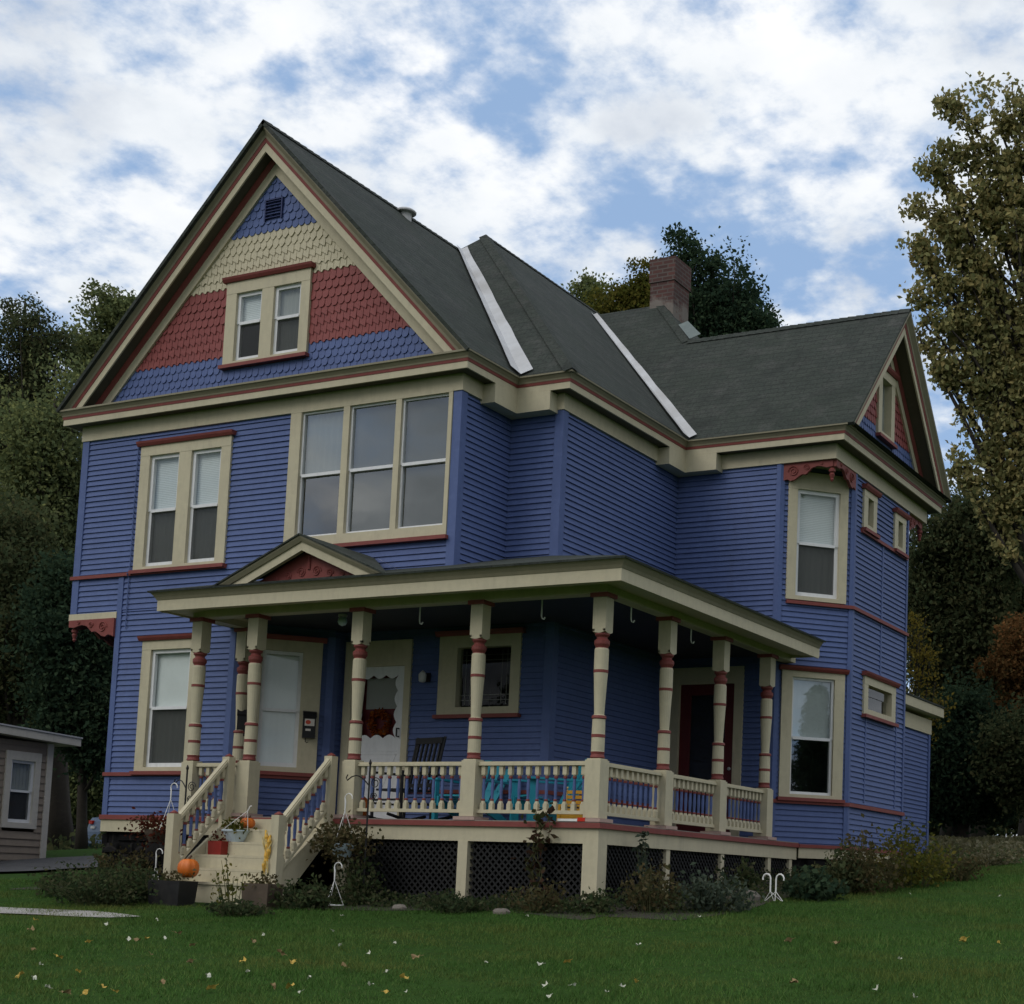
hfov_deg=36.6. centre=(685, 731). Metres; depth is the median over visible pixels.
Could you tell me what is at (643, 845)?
shrub
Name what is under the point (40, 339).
tree
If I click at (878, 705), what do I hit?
window
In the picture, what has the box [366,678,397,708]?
door window
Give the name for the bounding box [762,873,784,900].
plant hanger
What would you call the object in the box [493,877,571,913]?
shrub
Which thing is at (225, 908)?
shrub
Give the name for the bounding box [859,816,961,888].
shrub
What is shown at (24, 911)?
path
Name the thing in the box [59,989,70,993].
fallen leaf
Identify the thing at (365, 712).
inner door
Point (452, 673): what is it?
window
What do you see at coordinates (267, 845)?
corn bundle
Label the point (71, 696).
tree
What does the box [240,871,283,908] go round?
planter
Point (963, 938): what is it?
fallen leaf
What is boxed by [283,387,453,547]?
window
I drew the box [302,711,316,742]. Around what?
mailbox
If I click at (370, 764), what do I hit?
shepherd hook
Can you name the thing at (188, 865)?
pumpkin
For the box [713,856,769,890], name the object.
shrub
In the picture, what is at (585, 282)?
tree
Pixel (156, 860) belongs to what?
plant hanger
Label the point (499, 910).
edging stone
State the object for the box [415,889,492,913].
shrub
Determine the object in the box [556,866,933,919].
flower bed
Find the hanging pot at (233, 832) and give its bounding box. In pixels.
[221,805,257,841]
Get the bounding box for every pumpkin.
[177,855,198,877]
[241,815,254,827]
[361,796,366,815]
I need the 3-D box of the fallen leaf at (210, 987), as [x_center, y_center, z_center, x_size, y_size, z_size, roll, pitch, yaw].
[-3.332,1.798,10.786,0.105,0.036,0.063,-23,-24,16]
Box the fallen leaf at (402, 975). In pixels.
[399,973,408,978]
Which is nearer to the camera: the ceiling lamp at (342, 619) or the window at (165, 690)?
the ceiling lamp at (342, 619)
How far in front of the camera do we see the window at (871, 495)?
23.36 m
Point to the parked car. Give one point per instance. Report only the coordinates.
(94, 826)
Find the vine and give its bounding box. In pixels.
[511,802,558,900]
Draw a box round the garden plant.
[210,853,248,907]
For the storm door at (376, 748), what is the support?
in the victorian house
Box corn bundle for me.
[262,830,271,874]
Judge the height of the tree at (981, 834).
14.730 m
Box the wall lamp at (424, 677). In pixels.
[419,670,430,682]
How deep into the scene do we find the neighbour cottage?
27.94 m
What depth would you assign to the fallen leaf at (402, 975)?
11.44 m
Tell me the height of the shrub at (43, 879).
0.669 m
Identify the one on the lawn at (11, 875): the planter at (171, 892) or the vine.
the planter at (171, 892)
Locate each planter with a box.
[148,868,200,905]
[207,825,230,854]
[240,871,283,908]
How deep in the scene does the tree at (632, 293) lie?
49.57 m
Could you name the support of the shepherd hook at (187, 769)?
on the flower bed at (551, 913)
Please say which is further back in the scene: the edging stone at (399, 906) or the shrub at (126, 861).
the shrub at (126, 861)
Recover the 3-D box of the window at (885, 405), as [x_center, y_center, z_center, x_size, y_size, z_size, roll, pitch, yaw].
[3.153,-5.146,24.132,0.210,1.195,0.850,-1,-6,27]
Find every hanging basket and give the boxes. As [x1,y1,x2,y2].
[118,782,188,850]
[305,793,384,872]
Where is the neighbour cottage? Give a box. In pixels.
[0,723,82,860]
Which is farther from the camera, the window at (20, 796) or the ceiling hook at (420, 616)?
the window at (20, 796)
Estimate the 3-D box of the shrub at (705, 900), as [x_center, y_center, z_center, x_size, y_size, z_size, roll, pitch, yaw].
[0.350,1.768,16.625,0.978,0.695,0.761,-1,-6,27]
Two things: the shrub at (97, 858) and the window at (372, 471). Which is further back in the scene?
the shrub at (97, 858)
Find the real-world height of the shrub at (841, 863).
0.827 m
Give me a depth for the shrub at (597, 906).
16.35 m
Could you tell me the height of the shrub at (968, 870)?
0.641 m
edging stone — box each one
[392,904,406,908]
[493,908,509,914]
[726,890,760,901]
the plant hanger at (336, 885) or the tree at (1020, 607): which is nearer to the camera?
the plant hanger at (336, 885)
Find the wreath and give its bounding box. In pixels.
[366,708,391,736]
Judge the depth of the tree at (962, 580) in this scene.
35.20 m
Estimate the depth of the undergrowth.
33.94 m
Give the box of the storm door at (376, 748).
[351,666,404,818]
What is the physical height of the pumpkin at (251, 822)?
0.165 m
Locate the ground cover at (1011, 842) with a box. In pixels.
[920,834,1023,856]
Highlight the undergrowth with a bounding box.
[46,831,104,849]
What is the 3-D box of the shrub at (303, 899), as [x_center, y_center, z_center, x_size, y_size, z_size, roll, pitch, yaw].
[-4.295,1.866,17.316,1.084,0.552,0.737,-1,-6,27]
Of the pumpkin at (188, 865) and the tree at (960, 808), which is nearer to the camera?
the pumpkin at (188, 865)
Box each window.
[0,750,41,828]
[128,429,236,573]
[129,633,194,774]
[218,261,315,370]
[255,633,327,776]
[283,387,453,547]
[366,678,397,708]
[432,627,525,718]
[776,664,849,802]
[785,472,848,604]
[860,671,900,727]
[861,483,882,538]
[875,366,899,449]
[892,507,910,558]
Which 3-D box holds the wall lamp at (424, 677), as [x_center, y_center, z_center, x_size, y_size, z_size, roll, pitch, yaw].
[-3.545,-0.747,20.744,0.110,0.160,0.170,-1,-6,27]
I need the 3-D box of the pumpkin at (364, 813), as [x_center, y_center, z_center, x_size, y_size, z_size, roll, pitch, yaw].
[-4.052,0.901,18.925,0.257,0.342,0.257,7,-7,-40]
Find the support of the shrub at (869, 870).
on the lawn at (11, 875)
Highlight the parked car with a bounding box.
[87,817,104,847]
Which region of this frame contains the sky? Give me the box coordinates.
[0,0,1023,835]
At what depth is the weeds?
17.46 m
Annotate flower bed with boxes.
[14,886,633,919]
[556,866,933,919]
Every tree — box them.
[0,290,91,727]
[0,345,89,849]
[0,479,72,726]
[0,545,113,848]
[24,701,103,832]
[53,277,137,433]
[561,267,615,309]
[575,256,653,313]
[654,221,787,337]
[895,71,1023,584]
[906,480,1016,837]
[906,486,1023,839]
[906,610,956,748]
[923,662,1022,837]
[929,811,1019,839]
[953,692,1023,817]
[970,611,1023,717]
[991,497,1023,835]
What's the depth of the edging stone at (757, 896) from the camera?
18.00 m
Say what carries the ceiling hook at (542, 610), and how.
attached to the victorian house
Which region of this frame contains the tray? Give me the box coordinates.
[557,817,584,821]
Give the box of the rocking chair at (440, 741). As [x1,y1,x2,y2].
[368,736,452,819]
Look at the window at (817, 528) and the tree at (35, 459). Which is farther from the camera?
the tree at (35, 459)
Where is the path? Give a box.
[0,907,137,916]
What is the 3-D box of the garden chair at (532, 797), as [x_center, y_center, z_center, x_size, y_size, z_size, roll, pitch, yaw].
[-1.625,0.730,18.837,0.910,0.860,0.800,5,-6,-25]
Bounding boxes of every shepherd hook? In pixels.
[174,765,195,846]
[346,759,380,901]
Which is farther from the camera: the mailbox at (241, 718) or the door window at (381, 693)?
the door window at (381, 693)
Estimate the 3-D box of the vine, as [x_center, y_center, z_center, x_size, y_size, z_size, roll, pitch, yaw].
[-1.713,1.384,17.210,0.613,1.204,0.265,-1,-6,27]
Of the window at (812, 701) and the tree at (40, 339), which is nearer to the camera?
the window at (812, 701)
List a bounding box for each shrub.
[27,861,102,897]
[37,853,162,906]
[85,842,160,879]
[87,844,104,870]
[90,859,172,903]
[192,896,281,916]
[268,873,344,909]
[324,847,386,904]
[366,852,381,891]
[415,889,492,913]
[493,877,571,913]
[569,881,619,914]
[614,858,690,912]
[631,826,656,891]
[675,862,764,913]
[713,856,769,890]
[780,865,849,901]
[805,840,867,894]
[828,813,914,894]
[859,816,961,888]
[916,843,990,881]
[957,841,1023,866]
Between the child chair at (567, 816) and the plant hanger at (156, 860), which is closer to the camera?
the child chair at (567, 816)
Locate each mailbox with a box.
[236,709,246,735]
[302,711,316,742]
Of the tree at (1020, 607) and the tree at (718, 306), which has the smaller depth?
the tree at (1020, 607)
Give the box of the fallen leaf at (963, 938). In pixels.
[959,936,969,941]
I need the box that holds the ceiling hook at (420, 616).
[419,607,422,624]
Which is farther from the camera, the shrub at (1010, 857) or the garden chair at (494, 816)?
the shrub at (1010, 857)
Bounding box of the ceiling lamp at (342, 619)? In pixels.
[338,614,346,625]
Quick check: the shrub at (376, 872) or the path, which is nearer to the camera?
the path
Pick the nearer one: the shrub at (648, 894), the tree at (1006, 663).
the shrub at (648, 894)
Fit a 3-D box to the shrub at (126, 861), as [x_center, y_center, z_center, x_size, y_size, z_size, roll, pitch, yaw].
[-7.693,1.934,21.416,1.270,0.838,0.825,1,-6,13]
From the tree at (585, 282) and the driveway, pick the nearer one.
the driveway
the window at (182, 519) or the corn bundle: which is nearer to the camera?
the corn bundle
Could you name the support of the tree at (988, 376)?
on the lawn at (11, 875)
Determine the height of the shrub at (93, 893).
0.770 m
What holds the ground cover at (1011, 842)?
on the lawn at (11, 875)
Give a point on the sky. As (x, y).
(566, 134)
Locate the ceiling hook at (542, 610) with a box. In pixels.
[541,600,545,619]
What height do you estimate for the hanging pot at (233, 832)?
0.460 m
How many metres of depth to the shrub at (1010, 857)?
24.41 m
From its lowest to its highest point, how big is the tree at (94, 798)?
5.236 m
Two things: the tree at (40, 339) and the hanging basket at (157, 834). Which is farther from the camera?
the tree at (40, 339)
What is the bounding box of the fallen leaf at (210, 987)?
[206,984,217,989]
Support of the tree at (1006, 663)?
on the lawn at (11, 875)
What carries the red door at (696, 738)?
in the victorian house
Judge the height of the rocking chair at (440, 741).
1.144 m
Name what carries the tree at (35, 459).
on the lawn at (11, 875)
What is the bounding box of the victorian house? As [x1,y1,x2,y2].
[56,119,951,906]
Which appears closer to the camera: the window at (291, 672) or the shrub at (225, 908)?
the shrub at (225, 908)
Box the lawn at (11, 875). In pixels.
[0,840,1023,1003]
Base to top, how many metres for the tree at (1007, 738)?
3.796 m
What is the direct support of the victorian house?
on the lawn at (11, 875)
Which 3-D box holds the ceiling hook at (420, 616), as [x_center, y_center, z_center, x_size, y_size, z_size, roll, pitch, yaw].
[-3.255,-1.462,18.878,0.066,0.288,0.018,-1,-6,27]
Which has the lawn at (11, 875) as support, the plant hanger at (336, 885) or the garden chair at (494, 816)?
the plant hanger at (336, 885)
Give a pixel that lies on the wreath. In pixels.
(381, 713)
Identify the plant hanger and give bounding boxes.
[152,848,162,879]
[328,862,343,905]
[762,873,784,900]
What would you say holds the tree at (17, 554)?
on the lawn at (11, 875)
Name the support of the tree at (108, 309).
on the lawn at (11, 875)
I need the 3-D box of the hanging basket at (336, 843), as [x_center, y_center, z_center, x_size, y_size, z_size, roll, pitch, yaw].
[-4.045,1.199,18.077,0.916,0.958,0.979,5,-6,-26]
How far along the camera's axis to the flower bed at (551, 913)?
17.00 m
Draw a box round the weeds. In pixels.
[308,864,895,913]
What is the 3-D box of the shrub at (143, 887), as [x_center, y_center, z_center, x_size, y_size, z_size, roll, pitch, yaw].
[-6.533,1.872,18.190,1.070,0.725,1.060,-1,-6,27]
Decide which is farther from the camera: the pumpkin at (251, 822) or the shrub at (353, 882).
the pumpkin at (251, 822)
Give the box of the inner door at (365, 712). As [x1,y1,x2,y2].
[361,675,397,737]
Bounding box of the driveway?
[0,855,99,871]
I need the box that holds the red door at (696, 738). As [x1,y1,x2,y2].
[676,684,734,831]
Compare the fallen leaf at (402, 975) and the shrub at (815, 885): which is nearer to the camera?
the fallen leaf at (402, 975)
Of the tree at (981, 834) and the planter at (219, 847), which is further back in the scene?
the tree at (981, 834)
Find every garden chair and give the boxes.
[428,760,508,819]
[508,759,586,820]
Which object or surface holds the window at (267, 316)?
in the victorian house
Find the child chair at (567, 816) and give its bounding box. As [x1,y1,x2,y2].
[556,787,582,820]
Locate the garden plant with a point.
(230, 887)
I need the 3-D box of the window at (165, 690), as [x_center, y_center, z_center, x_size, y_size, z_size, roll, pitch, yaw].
[-7.215,-0.375,21.370,1.195,1.965,0.210,-1,-6,27]
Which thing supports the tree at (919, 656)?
on the lawn at (11, 875)
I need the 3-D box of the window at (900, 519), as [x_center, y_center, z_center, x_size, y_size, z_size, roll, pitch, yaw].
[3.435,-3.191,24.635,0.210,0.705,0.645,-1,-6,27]

